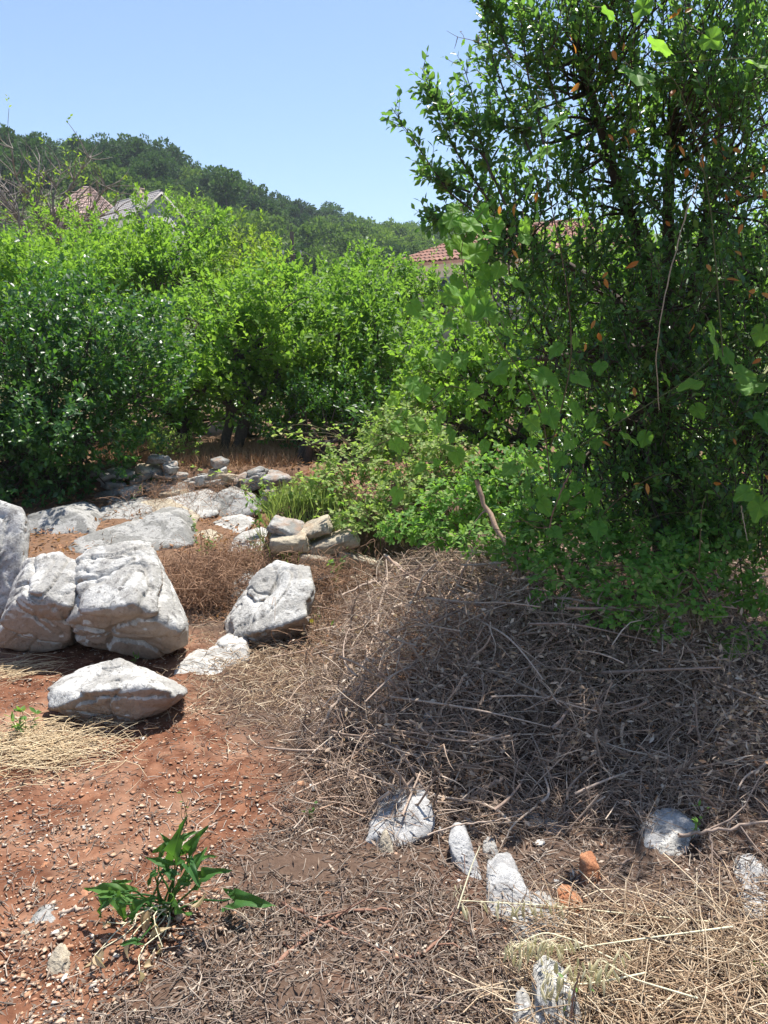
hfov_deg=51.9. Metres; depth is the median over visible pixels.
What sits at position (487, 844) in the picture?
stone
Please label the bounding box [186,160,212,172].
pine tree
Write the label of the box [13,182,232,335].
orchard tree
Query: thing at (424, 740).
dry branch
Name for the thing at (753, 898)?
stone
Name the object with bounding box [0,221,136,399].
orchard tree
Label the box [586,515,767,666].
bramble bush
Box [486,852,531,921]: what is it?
stone
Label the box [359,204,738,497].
leafy shrub
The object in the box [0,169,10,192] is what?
pine tree
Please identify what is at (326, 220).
scrub tree
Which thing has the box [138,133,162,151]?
pine tree
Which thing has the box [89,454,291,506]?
dry stone wall
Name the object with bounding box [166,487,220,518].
flat rock
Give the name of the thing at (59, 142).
pine tree
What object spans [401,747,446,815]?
dry branch
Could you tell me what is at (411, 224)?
scrub tree
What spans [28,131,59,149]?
pine tree
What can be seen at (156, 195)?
house
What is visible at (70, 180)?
scrub tree
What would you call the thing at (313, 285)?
leafy shrub
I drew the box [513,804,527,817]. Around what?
stone
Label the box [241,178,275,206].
pine tree
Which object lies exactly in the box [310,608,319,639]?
weed
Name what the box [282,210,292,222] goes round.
scrub tree
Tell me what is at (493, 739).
dry branch
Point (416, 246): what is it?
scrub tree
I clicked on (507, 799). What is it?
dry branch
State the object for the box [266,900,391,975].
dry branch
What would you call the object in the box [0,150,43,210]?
pine tree
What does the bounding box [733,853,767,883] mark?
stone
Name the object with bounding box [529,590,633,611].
dry branch
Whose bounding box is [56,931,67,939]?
pebble
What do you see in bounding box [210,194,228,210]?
scrub tree
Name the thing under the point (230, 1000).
twig litter
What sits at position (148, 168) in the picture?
pine tree
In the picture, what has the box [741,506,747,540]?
broken twig
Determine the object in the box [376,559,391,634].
dry branch
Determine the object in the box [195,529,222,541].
flat rock
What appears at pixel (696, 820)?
weed
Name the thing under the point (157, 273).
orchard tree
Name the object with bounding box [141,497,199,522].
flat rock
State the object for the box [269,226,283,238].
scrub tree
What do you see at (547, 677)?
dry branch
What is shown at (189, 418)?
leafy shrub
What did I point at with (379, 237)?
scrub tree
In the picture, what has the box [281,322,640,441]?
evergreen bush
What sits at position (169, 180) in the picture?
pine tree
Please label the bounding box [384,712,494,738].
dry branch
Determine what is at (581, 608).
dry branch
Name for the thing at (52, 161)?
pine tree
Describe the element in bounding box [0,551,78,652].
boulder
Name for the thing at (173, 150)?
pine tree
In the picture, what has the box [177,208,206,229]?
scrub tree
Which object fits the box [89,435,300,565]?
dry grass
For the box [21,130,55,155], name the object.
pine tree
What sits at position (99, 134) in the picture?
pine tree
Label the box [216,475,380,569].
grass tuft
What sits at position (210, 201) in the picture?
scrub tree
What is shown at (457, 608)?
dry branch
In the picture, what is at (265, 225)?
scrub tree
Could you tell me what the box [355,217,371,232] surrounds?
scrub tree
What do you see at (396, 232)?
scrub tree
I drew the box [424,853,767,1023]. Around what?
hay heap
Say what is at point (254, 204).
pine tree
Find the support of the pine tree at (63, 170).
on the hill
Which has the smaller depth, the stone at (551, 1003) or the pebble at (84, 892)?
the stone at (551, 1003)
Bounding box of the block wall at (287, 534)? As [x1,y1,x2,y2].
[266,514,384,585]
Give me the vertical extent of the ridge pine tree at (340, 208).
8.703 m
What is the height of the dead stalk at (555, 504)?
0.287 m
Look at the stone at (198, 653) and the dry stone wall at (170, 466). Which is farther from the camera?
the dry stone wall at (170, 466)
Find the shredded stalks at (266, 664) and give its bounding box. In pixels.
[116,589,411,856]
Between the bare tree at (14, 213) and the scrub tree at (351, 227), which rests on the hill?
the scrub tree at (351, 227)
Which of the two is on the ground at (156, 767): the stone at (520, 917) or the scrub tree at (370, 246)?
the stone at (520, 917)
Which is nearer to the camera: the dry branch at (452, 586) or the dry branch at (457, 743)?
the dry branch at (457, 743)
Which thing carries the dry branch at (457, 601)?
on the brush pile
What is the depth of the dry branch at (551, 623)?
3.37 m
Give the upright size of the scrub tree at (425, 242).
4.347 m
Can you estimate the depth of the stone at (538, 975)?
1.94 m
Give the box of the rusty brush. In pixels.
[88,461,590,694]
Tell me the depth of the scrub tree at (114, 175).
87.60 m
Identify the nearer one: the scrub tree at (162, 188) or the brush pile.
the brush pile
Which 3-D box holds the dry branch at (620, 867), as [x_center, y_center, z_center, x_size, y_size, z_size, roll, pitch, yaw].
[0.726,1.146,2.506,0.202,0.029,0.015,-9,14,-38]
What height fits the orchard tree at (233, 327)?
2.852 m
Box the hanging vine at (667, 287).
[655,182,697,409]
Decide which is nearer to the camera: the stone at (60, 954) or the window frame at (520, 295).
the stone at (60, 954)
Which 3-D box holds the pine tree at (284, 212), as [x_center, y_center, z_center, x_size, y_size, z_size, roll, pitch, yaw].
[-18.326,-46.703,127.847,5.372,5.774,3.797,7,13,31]
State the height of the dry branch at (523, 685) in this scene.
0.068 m
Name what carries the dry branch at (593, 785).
on the brush pile
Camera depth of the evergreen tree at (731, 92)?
3.73 m
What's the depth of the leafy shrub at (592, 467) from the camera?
5.72 m
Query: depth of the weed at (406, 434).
6.03 m
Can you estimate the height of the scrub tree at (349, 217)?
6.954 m
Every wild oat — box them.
[452,846,479,908]
[460,896,719,923]
[503,932,613,972]
[514,926,732,963]
[540,956,646,1007]
[591,947,697,999]
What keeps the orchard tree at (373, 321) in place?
on the ground at (156, 767)
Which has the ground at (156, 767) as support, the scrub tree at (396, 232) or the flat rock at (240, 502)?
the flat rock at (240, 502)
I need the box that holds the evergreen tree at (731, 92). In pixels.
[379,0,767,603]
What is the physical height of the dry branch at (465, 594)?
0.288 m
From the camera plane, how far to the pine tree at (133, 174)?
96.28 m
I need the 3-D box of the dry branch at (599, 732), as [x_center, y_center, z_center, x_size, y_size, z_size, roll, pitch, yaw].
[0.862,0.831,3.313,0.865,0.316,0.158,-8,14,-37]
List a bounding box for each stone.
[46,943,70,975]
[174,649,224,674]
[205,633,249,665]
[230,568,256,600]
[365,782,434,846]
[379,829,392,852]
[423,711,432,722]
[448,822,481,879]
[482,836,497,859]
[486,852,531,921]
[511,890,571,949]
[512,987,535,1023]
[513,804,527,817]
[527,811,543,826]
[531,955,581,1023]
[536,985,558,1023]
[544,817,563,834]
[556,884,582,917]
[578,851,600,884]
[638,807,699,848]
[658,830,690,855]
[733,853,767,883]
[736,883,767,918]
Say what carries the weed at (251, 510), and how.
on the ground at (156, 767)
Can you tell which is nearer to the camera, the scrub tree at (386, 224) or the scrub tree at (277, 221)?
the scrub tree at (277, 221)
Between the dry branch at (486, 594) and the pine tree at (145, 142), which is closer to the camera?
the dry branch at (486, 594)
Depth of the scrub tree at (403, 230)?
141.73 m
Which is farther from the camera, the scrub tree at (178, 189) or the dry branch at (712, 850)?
the scrub tree at (178, 189)
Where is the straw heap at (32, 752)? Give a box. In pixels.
[0,653,146,793]
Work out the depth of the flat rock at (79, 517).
6.98 m
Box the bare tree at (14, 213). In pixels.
[0,94,141,247]
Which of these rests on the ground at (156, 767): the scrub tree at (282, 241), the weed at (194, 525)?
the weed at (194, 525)
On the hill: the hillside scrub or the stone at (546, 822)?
the hillside scrub
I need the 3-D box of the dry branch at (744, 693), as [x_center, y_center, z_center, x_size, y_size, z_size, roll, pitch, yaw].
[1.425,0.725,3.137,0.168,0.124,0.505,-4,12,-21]
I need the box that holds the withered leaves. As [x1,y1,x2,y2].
[288,534,767,825]
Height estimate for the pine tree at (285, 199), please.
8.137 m
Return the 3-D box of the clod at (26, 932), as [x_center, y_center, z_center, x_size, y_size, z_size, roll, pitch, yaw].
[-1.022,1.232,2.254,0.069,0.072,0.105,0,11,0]
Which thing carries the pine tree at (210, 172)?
on the hill
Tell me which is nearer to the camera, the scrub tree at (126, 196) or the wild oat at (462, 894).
the wild oat at (462, 894)
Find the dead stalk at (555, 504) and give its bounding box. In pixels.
[520,470,571,537]
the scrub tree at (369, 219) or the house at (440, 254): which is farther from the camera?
the scrub tree at (369, 219)
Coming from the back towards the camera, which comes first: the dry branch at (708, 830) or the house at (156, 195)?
the house at (156, 195)
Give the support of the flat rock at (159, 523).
on the ground at (156, 767)
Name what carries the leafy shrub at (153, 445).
on the ground at (156, 767)
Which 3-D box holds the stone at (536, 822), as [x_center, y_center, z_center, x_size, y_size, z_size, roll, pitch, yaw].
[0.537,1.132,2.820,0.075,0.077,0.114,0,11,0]
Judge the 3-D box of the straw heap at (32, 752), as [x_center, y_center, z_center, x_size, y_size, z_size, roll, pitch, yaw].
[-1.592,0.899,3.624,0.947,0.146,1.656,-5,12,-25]
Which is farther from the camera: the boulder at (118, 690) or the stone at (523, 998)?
the boulder at (118, 690)
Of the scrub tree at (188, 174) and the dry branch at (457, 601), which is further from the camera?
the scrub tree at (188, 174)
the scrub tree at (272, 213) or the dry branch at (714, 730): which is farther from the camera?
the scrub tree at (272, 213)
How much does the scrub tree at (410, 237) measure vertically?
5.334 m
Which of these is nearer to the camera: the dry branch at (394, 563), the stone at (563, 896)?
the stone at (563, 896)
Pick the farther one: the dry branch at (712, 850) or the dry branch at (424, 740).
the dry branch at (424, 740)
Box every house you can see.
[51,186,111,247]
[99,188,187,284]
[386,218,678,373]
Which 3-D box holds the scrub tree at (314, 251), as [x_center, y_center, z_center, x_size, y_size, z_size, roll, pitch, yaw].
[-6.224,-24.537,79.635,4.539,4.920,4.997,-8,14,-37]
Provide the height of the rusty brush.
0.656 m
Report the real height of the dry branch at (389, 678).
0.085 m
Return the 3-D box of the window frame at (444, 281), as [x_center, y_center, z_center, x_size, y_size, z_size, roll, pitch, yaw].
[2.176,-8.695,31.666,1.200,1.390,0.200,8,14,36]
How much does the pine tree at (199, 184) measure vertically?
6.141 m
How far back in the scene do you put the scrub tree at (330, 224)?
122.89 m
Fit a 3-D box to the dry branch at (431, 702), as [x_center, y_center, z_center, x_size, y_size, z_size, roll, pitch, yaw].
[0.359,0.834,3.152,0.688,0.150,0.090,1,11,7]
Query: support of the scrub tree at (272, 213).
on the hill
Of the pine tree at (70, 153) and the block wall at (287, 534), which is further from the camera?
the pine tree at (70, 153)
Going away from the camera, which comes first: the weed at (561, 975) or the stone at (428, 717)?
the weed at (561, 975)
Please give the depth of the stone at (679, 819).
2.70 m
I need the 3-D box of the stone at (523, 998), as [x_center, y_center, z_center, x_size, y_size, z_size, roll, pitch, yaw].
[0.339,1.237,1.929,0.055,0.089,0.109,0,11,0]
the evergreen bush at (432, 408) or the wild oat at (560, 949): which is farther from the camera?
the evergreen bush at (432, 408)
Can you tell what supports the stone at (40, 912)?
on the ground at (156, 767)
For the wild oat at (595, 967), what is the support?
on the hay heap at (646, 1015)
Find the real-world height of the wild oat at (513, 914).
0.104 m
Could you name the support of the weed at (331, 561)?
on the ground at (156, 767)
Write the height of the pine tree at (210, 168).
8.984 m
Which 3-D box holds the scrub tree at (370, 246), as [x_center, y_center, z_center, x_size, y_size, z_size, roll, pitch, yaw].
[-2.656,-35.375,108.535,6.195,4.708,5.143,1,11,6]
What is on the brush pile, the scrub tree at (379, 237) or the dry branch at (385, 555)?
the dry branch at (385, 555)
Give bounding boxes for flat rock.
[27,501,100,533]
[68,517,171,553]
[100,497,152,520]
[131,506,196,549]
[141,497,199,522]
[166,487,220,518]
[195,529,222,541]
[207,486,261,517]
[213,514,254,532]
[229,527,267,552]
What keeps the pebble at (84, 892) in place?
on the ground at (156, 767)
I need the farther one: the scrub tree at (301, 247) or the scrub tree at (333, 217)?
the scrub tree at (333, 217)
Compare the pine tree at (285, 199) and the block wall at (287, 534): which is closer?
the block wall at (287, 534)
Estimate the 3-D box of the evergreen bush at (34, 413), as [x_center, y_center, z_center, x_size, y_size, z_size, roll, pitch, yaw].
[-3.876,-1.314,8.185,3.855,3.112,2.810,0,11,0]
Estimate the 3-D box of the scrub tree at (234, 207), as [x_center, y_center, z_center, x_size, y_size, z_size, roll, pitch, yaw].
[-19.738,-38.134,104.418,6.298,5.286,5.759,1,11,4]
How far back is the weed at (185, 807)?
2.74 m
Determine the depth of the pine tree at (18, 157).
92.82 m
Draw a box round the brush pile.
[248,510,767,859]
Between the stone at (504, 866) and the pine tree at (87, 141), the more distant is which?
the pine tree at (87, 141)
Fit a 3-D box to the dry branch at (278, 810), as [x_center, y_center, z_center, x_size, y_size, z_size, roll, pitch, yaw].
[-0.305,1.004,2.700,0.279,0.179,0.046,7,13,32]
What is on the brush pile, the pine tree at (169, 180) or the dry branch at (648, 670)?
the dry branch at (648, 670)
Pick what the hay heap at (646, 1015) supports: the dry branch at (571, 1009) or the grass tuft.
the dry branch at (571, 1009)
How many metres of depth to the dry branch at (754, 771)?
2.93 m
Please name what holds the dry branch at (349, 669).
on the brush pile
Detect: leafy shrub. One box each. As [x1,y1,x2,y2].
[94,275,225,446]
[114,414,202,464]
[217,259,354,441]
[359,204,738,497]
[481,381,766,545]
[589,189,767,481]
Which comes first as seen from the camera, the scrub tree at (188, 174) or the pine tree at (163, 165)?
the pine tree at (163, 165)
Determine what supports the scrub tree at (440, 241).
on the hill
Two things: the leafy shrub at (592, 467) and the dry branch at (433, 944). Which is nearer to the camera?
the dry branch at (433, 944)
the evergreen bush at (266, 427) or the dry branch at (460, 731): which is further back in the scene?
the evergreen bush at (266, 427)
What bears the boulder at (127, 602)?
on the ground at (156, 767)
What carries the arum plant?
on the ground at (156, 767)
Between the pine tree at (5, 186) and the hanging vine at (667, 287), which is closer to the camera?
the hanging vine at (667, 287)
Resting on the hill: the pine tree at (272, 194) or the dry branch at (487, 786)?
the pine tree at (272, 194)
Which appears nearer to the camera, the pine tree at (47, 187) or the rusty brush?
the rusty brush
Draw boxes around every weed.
[6,705,40,733]
[130,651,138,662]
[177,791,188,824]
[190,515,197,531]
[194,533,215,559]
[245,488,273,534]
[303,801,316,822]
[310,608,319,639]
[326,548,346,592]
[400,394,412,493]
[558,973,594,1023]
[690,799,709,841]
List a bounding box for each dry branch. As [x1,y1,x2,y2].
[59,905,89,914]
[182,793,220,847]
[264,726,389,771]
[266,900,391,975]
[268,782,331,838]
[272,636,333,656]
[281,869,400,954]
[311,621,399,740]
[312,606,392,621]
[314,627,357,676]
[342,578,383,594]
[353,727,448,752]
[363,707,509,741]
[365,644,381,682]
[365,656,422,702]
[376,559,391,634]
[383,554,425,594]
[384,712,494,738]
[387,556,457,618]
[389,696,561,736]
[392,854,483,959]
[401,591,506,606]
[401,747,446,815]
[409,994,505,1023]
[419,592,487,632]
[422,570,494,586]
[426,597,540,609]
[427,813,521,835]
[432,555,474,630]
[435,744,475,773]
[440,573,521,627]
[441,591,485,622]
[449,697,477,755]
[455,776,503,803]
[460,561,516,575]
[464,609,545,679]
[471,479,547,610]
[487,670,597,714]
[490,668,648,705]
[492,718,548,811]
[512,666,662,771]
[517,604,674,634]
[527,656,577,704]
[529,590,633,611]
[529,622,672,645]
[530,758,549,803]
[549,702,586,730]
[565,603,736,625]
[570,972,579,1018]
[574,727,670,794]
[592,857,632,887]
[602,667,721,679]
[666,704,767,712]
[677,770,767,856]
[692,706,748,749]
[708,680,767,705]
[708,833,730,879]
[737,757,767,790]
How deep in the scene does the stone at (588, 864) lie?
2.49 m
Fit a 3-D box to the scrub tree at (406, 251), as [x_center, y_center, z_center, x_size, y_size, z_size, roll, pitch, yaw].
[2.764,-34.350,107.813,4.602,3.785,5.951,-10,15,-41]
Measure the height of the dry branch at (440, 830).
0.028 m
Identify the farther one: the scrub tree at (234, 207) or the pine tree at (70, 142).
the pine tree at (70, 142)
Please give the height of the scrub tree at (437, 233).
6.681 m
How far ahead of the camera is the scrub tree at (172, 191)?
90.70 m
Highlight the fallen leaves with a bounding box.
[2,451,320,623]
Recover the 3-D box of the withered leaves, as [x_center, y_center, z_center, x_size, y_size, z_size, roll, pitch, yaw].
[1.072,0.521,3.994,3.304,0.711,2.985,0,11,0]
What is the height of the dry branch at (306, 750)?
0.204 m
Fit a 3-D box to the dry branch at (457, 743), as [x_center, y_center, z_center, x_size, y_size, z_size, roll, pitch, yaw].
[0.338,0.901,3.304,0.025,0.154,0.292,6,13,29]
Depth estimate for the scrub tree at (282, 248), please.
78.95 m
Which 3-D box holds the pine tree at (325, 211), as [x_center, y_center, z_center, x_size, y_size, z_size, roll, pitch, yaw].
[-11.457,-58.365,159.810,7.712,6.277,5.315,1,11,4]
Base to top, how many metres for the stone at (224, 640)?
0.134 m
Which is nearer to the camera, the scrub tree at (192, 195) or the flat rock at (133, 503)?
the flat rock at (133, 503)
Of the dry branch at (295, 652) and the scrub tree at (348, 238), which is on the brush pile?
the dry branch at (295, 652)
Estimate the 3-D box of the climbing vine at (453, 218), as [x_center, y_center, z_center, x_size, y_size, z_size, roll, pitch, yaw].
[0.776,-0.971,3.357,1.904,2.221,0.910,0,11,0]
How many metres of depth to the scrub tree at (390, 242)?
108.41 m
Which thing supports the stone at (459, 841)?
on the ground at (156, 767)
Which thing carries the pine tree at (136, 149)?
on the hill
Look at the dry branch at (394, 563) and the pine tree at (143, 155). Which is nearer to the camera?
the dry branch at (394, 563)
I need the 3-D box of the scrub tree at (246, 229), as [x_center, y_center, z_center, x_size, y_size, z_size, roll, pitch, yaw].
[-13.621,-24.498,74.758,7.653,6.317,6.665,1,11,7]
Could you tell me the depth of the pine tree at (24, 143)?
89.24 m
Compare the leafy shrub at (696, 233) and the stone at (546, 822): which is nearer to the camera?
the stone at (546, 822)
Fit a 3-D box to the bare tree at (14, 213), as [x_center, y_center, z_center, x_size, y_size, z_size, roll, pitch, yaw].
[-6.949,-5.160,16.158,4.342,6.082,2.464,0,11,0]
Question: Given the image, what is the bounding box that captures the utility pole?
[282,231,302,291]
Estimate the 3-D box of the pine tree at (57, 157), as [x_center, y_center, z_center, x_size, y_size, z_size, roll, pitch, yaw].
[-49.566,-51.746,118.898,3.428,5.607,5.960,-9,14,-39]
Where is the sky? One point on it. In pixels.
(291, 96)
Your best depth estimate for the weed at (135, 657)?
4.16 m
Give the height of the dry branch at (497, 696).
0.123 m
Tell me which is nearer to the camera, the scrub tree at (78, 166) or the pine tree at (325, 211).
the scrub tree at (78, 166)
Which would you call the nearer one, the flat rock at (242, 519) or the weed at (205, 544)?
the weed at (205, 544)
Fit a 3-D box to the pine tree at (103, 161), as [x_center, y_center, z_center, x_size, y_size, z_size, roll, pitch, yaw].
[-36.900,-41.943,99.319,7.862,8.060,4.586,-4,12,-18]
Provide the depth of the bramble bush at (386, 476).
6.00 m
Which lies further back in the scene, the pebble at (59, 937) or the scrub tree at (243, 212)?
the scrub tree at (243, 212)
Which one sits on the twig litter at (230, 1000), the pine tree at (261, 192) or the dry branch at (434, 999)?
the dry branch at (434, 999)
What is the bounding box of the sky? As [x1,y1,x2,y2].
[0,0,767,233]
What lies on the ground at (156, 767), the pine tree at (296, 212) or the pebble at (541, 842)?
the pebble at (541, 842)
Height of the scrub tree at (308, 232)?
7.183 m
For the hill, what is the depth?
79.24 m
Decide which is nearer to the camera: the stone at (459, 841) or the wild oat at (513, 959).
the wild oat at (513, 959)
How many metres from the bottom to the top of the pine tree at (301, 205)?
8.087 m
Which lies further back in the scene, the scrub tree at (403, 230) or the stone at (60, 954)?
the scrub tree at (403, 230)
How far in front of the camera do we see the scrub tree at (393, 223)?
171.49 m
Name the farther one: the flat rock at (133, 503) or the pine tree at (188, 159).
the pine tree at (188, 159)
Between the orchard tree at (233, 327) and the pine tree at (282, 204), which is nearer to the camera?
the orchard tree at (233, 327)
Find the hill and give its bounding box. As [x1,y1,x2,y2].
[0,189,765,360]
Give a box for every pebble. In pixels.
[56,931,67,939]
[61,973,67,982]
[79,890,88,895]
[532,839,544,845]
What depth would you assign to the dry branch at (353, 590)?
4.71 m
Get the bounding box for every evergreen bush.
[0,220,212,507]
[123,373,286,440]
[230,352,416,462]
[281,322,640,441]
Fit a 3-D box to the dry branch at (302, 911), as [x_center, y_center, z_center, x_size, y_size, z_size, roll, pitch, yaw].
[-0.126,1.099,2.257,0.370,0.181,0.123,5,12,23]
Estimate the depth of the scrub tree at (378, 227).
126.23 m
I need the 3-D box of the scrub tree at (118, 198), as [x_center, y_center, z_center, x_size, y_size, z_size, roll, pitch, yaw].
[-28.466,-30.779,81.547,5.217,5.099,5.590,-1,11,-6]
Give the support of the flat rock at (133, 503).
on the ground at (156, 767)
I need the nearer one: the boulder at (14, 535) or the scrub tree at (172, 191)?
the boulder at (14, 535)
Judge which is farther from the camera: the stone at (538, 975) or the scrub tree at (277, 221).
the scrub tree at (277, 221)
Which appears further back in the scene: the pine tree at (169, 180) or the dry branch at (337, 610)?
the pine tree at (169, 180)
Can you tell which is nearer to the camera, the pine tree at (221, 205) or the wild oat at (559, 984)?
the wild oat at (559, 984)
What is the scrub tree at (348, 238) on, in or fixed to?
on the hill
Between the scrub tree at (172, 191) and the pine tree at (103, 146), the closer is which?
the scrub tree at (172, 191)
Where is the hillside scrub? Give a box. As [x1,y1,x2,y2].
[0,176,392,324]
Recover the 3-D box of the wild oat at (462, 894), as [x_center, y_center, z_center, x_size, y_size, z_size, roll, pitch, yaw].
[0.233,1.112,2.377,0.060,0.155,0.163,6,12,26]
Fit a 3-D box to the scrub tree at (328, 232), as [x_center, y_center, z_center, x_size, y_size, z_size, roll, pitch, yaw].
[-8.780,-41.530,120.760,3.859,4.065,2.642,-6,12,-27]
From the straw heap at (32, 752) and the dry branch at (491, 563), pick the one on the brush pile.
the dry branch at (491, 563)
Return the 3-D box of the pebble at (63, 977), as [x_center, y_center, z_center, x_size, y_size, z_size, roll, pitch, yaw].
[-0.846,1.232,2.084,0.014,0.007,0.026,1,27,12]
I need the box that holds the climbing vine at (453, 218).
[346,0,767,540]
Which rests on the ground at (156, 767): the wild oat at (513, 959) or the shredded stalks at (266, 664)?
the shredded stalks at (266, 664)
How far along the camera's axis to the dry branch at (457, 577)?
4.11 m
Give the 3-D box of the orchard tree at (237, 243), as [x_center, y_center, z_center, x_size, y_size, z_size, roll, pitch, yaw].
[-2.658,-3.372,13.704,2.523,3.940,2.652,-6,13,-29]
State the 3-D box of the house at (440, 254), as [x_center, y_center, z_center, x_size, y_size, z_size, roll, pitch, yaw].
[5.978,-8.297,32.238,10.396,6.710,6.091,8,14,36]
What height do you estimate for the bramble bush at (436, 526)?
0.939 m
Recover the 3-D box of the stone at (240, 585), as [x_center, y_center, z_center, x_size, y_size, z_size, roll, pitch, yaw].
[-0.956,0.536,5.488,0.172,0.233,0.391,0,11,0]
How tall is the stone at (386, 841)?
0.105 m
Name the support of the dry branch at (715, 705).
on the brush pile
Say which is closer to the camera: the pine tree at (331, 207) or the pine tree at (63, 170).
the pine tree at (63, 170)
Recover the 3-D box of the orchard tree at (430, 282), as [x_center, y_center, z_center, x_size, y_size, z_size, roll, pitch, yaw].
[0.086,-3.082,13.675,3.858,3.338,2.362,0,11,0]
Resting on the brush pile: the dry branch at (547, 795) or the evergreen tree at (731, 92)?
the dry branch at (547, 795)
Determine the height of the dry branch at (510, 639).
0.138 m
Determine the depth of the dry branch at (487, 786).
2.91 m
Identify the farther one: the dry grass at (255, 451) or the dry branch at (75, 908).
the dry grass at (255, 451)
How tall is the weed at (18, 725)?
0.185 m
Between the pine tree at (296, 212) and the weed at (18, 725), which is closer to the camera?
the weed at (18, 725)
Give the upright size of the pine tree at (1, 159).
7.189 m
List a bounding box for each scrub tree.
[52,161,135,199]
[55,156,103,198]
[86,161,134,196]
[100,180,128,201]
[101,189,126,202]
[138,178,185,196]
[148,186,177,198]
[151,188,199,214]
[170,194,219,227]
[171,165,204,189]
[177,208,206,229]
[180,185,204,203]
[192,196,232,215]
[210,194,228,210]
[215,219,273,262]
[228,207,266,236]
[230,204,249,211]
[231,207,298,245]
[246,184,261,196]
[256,237,284,267]
[264,209,289,239]
[264,213,283,232]
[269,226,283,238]
[270,245,307,274]
[276,242,315,273]
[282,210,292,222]
[292,215,343,255]
[302,244,341,275]
[312,213,346,236]
[316,219,329,231]
[318,228,340,244]
[319,222,344,245]
[327,231,365,261]
[340,219,375,244]
[341,212,360,222]
[342,239,380,261]
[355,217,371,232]
[363,223,394,240]
[364,216,378,225]
[366,229,406,246]
[374,240,399,249]
[374,246,389,265]
[377,226,399,240]
[378,244,406,273]
[379,221,391,227]
[385,217,400,227]
[392,222,414,241]
[396,248,410,257]
[402,232,426,243]
[404,241,434,254]
[405,221,420,227]
[414,235,434,249]
[415,224,450,238]
[415,239,429,250]
[435,236,450,245]
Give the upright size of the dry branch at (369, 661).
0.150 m
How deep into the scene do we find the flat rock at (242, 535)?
6.71 m
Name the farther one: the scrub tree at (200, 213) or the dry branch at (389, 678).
the scrub tree at (200, 213)
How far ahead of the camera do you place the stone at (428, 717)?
3.47 m
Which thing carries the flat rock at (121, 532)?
on the ground at (156, 767)
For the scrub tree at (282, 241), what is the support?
on the hill
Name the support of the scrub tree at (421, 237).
on the hill
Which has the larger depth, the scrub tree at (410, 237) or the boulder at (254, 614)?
the scrub tree at (410, 237)
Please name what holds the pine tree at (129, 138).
on the hill
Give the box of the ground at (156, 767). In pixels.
[0,363,767,1023]
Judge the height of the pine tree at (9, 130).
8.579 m
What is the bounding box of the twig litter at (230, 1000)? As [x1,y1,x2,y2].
[0,504,767,1023]
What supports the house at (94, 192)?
on the hill
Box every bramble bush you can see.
[191,398,501,535]
[327,413,650,575]
[505,468,753,649]
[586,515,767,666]
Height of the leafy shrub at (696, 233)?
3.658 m
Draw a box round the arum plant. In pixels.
[84,815,274,984]
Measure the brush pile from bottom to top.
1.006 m
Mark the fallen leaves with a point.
(101, 504)
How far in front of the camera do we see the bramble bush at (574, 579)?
3.63 m
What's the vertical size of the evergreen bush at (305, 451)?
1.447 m
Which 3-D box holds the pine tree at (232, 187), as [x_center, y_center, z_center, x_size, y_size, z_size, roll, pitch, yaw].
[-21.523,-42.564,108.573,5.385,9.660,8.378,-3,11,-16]
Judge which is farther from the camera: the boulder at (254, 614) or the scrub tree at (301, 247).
the scrub tree at (301, 247)
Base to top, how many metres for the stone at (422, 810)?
0.139 m
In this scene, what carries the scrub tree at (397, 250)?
on the hill
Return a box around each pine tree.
[0,126,16,149]
[0,134,59,201]
[0,140,40,197]
[0,146,24,198]
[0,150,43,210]
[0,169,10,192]
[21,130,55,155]
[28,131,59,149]
[31,140,57,164]
[37,171,53,202]
[49,150,64,165]
[54,138,67,153]
[57,163,100,191]
[58,143,121,171]
[58,144,106,165]
[61,134,99,160]
[74,138,107,151]
[90,132,113,147]
[95,138,125,168]
[110,138,163,163]
[114,132,139,147]
[116,167,141,187]
[127,151,180,184]
[131,160,172,183]
[137,151,164,176]
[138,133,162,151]
[144,150,182,178]
[151,135,191,171]
[156,176,175,188]
[177,174,210,201]
[179,154,192,167]
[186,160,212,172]
[201,165,226,196]
[204,164,241,177]
[206,194,233,209]
[208,165,248,207]
[234,195,282,215]
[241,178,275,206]
[268,190,293,209]
[270,198,298,219]
[277,195,292,208]
[277,208,289,217]
[284,198,318,217]
[286,205,311,229]
[312,208,345,222]
[320,201,353,218]
[321,204,345,221]
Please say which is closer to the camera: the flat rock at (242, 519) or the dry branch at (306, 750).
the dry branch at (306, 750)
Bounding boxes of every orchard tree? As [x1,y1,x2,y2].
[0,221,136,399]
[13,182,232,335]
[24,200,262,426]
[137,235,387,449]
[159,206,303,354]
[238,236,440,448]
[278,236,500,388]
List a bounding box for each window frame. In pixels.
[434,277,450,312]
[503,271,530,310]
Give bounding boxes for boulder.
[0,500,29,617]
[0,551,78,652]
[47,658,187,724]
[66,540,188,659]
[224,560,314,645]

